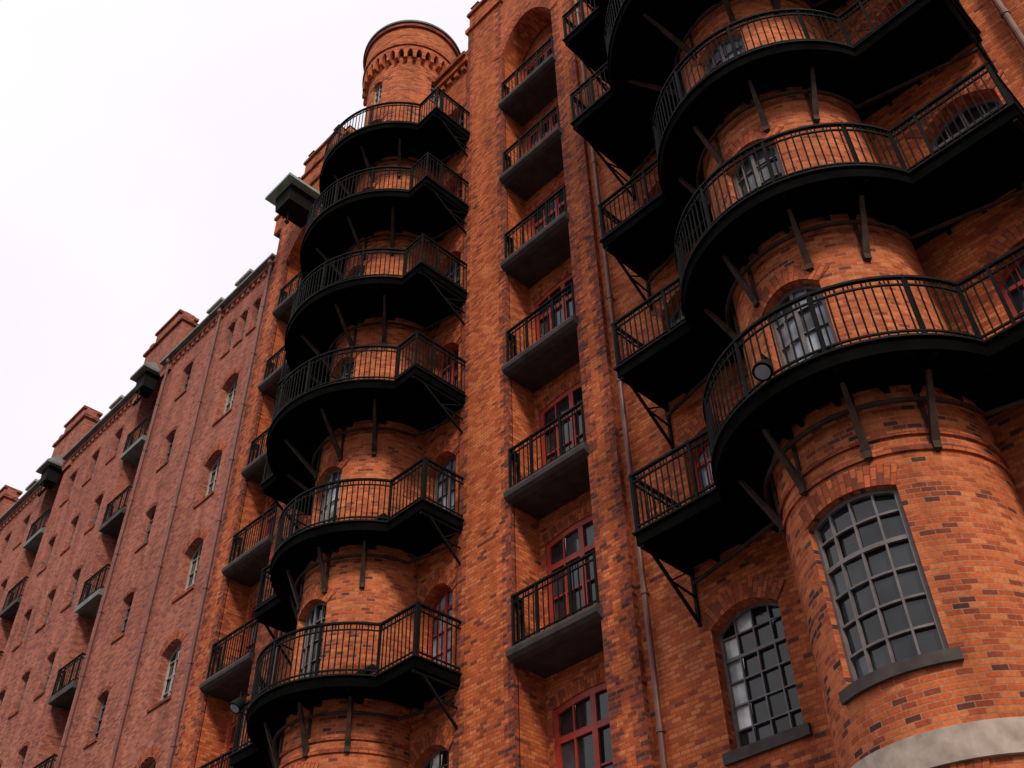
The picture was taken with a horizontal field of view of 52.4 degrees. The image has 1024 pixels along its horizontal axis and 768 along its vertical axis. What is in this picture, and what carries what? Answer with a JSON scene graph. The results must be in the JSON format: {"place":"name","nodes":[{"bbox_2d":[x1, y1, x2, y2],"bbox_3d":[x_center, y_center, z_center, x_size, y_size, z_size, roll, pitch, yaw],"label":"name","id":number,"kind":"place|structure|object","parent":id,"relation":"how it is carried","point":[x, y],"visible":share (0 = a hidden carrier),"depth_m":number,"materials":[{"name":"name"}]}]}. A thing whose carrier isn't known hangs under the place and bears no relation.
{"place":"outdoors","nodes":[
{"label":"outdoors","id":0,"kind":"place"},
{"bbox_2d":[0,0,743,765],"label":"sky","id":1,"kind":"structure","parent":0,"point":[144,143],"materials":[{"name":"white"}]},
{"label":"ground","id":2,"kind":"structure","parent":0,"visible":0},
{"bbox_2d":[0,253,456,767],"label":"brick warehouse","id":3,"kind":"structure","parent":2,"relation":"on","point":[87,473],"depth_m":36.93,"materials":[{"name":"red brick"}]},
{"bbox_2d":[0,576,28,621],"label":"iron balcony","id":4,"kind":"structure","parent":3,"relation":"attached to","point":[9,611],"depth_m":43.55,"materials":[{"name":"black paint"}]},
{"bbox_2d":[23,509,50,552],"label":"iron balcony","id":5,"kind":"structure","parent":3,"relation":"attached to","point":[32,542],"depth_m":45.83,"materials":[{"name":"black metal"}]},
{"bbox_2d":[33,754,57,767],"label":"iron balcony","id":6,"kind":"structure","parent":3,"relation":"attached to","point":[46,761],"depth_m":32.26,"materials":[{"name":"black metal"}]},
{"bbox_2d":[48,652,85,709],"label":"iron balcony","id":7,"kind":"structure","parent":3,"relation":"attached to","point":[60,697],"depth_m":34.41,"materials":[{"name":"black paint"}]},
{"bbox_2d":[75,563,110,618],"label":"iron balcony","id":8,"kind":"structure","parent":3,"relation":"attached to","point":[88,605],"depth_m":36.68,"materials":[{"name":"black metal"}]},
{"bbox_2d":[55,357,170,767],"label":"drainpipe","id":9,"kind":"object","parent":3,"relation":"attached to","point":[100,612],"visible":1,"depth_m":35.87,"materials":[{"name":"metal"}]},
{"bbox_2d":[99,485,132,537],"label":"iron balcony","id":10,"kind":"structure","parent":3,"relation":"attached to","point":[111,525],"depth_m":38.96,"materials":[{"name":"black paint"}]},
{"bbox_2d":[0,304,259,767],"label":"windows","id":11,"kind":"structure","parent":3,"relation":"in","point":[173,661],"depth_m":34.50,"materials":[{"name":"black glass"}]},
{"bbox_2d":[120,415,151,465],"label":"iron balcony","id":12,"kind":"structure","parent":3,"relation":"attached to","point":[131,453],"depth_m":41.24,"materials":[{"name":"black metal"}]},
{"bbox_2d":[109,307,222,767],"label":"drainpipe","id":13,"kind":"object","parent":3,"relation":"attached to","point":[159,567],"visible":1,"depth_m":33.18,"materials":[{"name":"metal"}]},
{"bbox_2d":[166,258,273,767],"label":"drainpipe","id":14,"kind":"object","parent":3,"relation":"attached to","point":[197,625],"visible":0.89,"depth_m":30.74,"materials":[{"name":"metal"}]},
{"bbox_2d":[173,0,1023,767],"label":"brick warehouse","id":15,"kind":"structure","parent":2,"relation":"on","point":[861,612],"depth_m":17.68,"materials":[{"name":"brick"}]},
{"bbox_2d":[199,749,231,767],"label":"iron balcony","id":16,"kind":"structure","parent":15,"relation":"attached to","point":[213,761],"depth_m":24.35,"materials":[{"name":"black paint"}]},
{"bbox_2d":[199,617,258,702],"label":"iron balcony","id":17,"kind":"structure","parent":15,"relation":"attached to","point":[229,682],"depth_m":26.36,"materials":[{"name":"black paint"}]},
{"bbox_2d":[222,504,277,587],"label":"iron balcony","id":18,"kind":"structure","parent":15,"relation":"attached to","point":[247,566],"depth_m":28.63,"materials":[{"name":"black paint"}]},
{"bbox_2d":[241,428,271,484],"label":"iron balcony","id":19,"kind":"structure","parent":15,"relation":"attached to","point":[253,470],"depth_m":31.10,"materials":[{"name":"black paint"}]},
{"bbox_2d":[258,345,290,402],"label":"iron balcony","id":20,"kind":"structure","parent":15,"relation":"attached to","point":[268,385],"depth_m":33.38,"materials":[{"name":"black paint"}]},
{"bbox_2d":[270,510,299,687],"bbox_3d":[-5.630,4.614,26.334,0.240,31.600,0.240,-1,-42,0],"label":"drainpipe","id":21,"kind":"object","parent":15,"relation":"attached to","point":[280,633],"visible":0.04,"depth_m":24.67,"materials":[{"name":"metal"}]},
{"bbox_2d":[272,273,302,323],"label":"iron balcony","id":22,"kind":"structure","parent":15,"relation":"attached to","point":[282,311],"depth_m":35.67,"materials":[{"name":"black paint"}]},
{"bbox_2d":[229,600,461,767],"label":"iron balcony","id":23,"kind":"structure","parent":15,"relation":"attached to","point":[415,679],"depth_m":19.52,"materials":[{"name":"black paint"}]},
{"bbox_2d":[229,691,249,713],"bbox_3d":[-5.331,6.220,20.330,0.386,0.434,0.270,32,-52,-32],"label":"spotlight","id":24,"kind":"object","parent":23,"relation":"attached to","point":[237,705],"visible":1,"depth_m":20.21,"materials":[{"name":"black metal"}]},
{"bbox_2d":[355,664,375,674],"bbox_3d":[-2.752,5.471,19.581,0.170,0.276,0.580,32,-52,-32],"label":"floodlight","id":25,"kind":"object","parent":23,"relation":"attached to","point":[369,667],"visible":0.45,"depth_m":19.50,"materials":[{"name":"black metal"}]},
{"bbox_2d":[253,456,464,665],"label":"iron balcony","id":26,"kind":"structure","parent":15,"relation":"attached to","point":[420,527],"depth_m":21.84,"materials":[{"name":"black paint"}]},
{"bbox_2d":[373,513,386,520],"bbox_3d":[-2.811,2.921,21.859,0.170,0.276,0.580,32,-52,-32],"label":"floodlight","id":27,"kind":"object","parent":26,"relation":"attached to","point":[381,515],"visible":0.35,"depth_m":21.77,"materials":[{"name":"black metal"}]},
{"bbox_2d":[260,330,465,529],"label":"iron balcony","id":28,"kind":"structure","parent":15,"relation":"attached to","point":[306,423],"depth_m":23.98,"materials":[{"name":"black paint"}]},
{"bbox_2d":[278,233,467,398],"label":"iron balcony","id":29,"kind":"structure","parent":15,"relation":"attached to","point":[424,294],"depth_m":26.22,"materials":[{"name":"black paint"}]},
{"bbox_2d":[293,152,468,305],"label":"iron balcony","id":30,"kind":"structure","parent":15,"relation":"attached to","point":[430,207],"depth_m":28.48,"materials":[{"name":"black paint"}]},
{"bbox_2d":[314,86,470,218],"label":"iron balcony","id":31,"kind":"structure","parent":15,"relation":"attached to","point":[439,133],"depth_m":30.77,"materials":[{"name":"black paint"}]},
{"bbox_2d":[498,36,557,126],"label":"iron balcony","id":32,"kind":"structure","parent":15,"relation":"attached to","point":[531,95],"depth_m":29.46,"materials":[{"name":"black paint"}]},
{"bbox_2d":[499,104,563,200],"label":"iron balcony","id":33,"kind":"structure","parent":15,"relation":"attached to","point":[534,169],"depth_m":27.18,"materials":[{"name":"black paint"}]},
{"bbox_2d":[500,185,570,287],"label":"iron balcony","id":34,"kind":"structure","parent":15,"relation":"attached to","point":[537,257],"depth_m":24.90,"materials":[{"name":"black paint"}]},
{"bbox_2d":[501,282,579,392],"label":"iron balcony","id":35,"kind":"structure","parent":15,"relation":"attached to","point":[548,357],"depth_m":22.63,"materials":[{"name":"black paint"}]},
{"bbox_2d":[503,401,589,519],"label":"iron balcony","id":36,"kind":"structure","parent":15,"relation":"attached to","point":[558,482],"depth_m":20.35,"materials":[{"name":"black paint"}]},
{"bbox_2d":[505,549,603,677],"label":"iron balcony","id":37,"kind":"structure","parent":15,"relation":"attached to","point":[570,641],"depth_m":18.08,"materials":[{"name":"black paint"}]},
{"bbox_2d":[584,0,597,10],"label":"iron balcony","id":38,"kind":"structure","parent":15,"relation":"attached to","point":[592,3],"depth_m":27.40,"materials":[{"name":"black paint"}]},
{"bbox_2d":[562,0,620,91],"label":"iron balcony","id":39,"kind":"structure","parent":15,"relation":"attached to","point":[583,40],"depth_m":24.62,"materials":[{"name":"black paint"}]},
{"bbox_2d":[574,0,667,767],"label":"drainpipe","id":40,"kind":"object","parent":15,"relation":"attached to","point":[660,727],"visible":0.62,"depth_m":17.25,"materials":[{"name":"metal"}]},
{"bbox_2d":[224,4,1023,767],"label":"windows","id":41,"kind":"structure","parent":15,"relation":"in","point":[887,614],"depth_m":14.93,"materials":[{"name":"black glass"}]},
{"bbox_2d":[569,0,847,200],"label":"iron balcony","id":42,"kind":"structure","parent":15,"relation":"attached to","point":[645,44],"depth_m":21.36,"materials":[{"name":"black paint"}]},
{"bbox_2d":[597,0,997,310],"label":"iron balcony","id":43,"kind":"structure","parent":15,"relation":"attached to","point":[908,45],"depth_m":17.80,"materials":[{"name":"black paint"}]},
{"bbox_2d":[611,61,1023,448],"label":"iron balcony","id":44,"kind":"structure","parent":15,"relation":"attached to","point":[961,176],"depth_m":15.52,"materials":[{"name":"black paint"}]},
{"bbox_2d":[628,243,1023,626],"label":"iron balcony","id":45,"kind":"structure","parent":15,"relation":"attached to","point":[738,504],"depth_m":13.47,"materials":[{"name":"black paint"}]},
{"bbox_2d":[752,353,772,381],"bbox_3d":[3.232,-0.228,13.336,0.386,0.434,0.270,32,-52,-32],"label":"spotlight","id":46,"kind":"object","parent":45,"relation":"attached to","point":[762,369],"visible":1,"depth_m":13.20,"materials":[{"name":"black metal"}]},
{"bbox_2d":[991,0,1023,49],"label":"drainpipe","id":47,"kind":"object","parent":15,"relation":"attached to","point":[1007,17],"visible":1,"depth_m":16.62,"materials":[{"name":"metal"}]}
]}

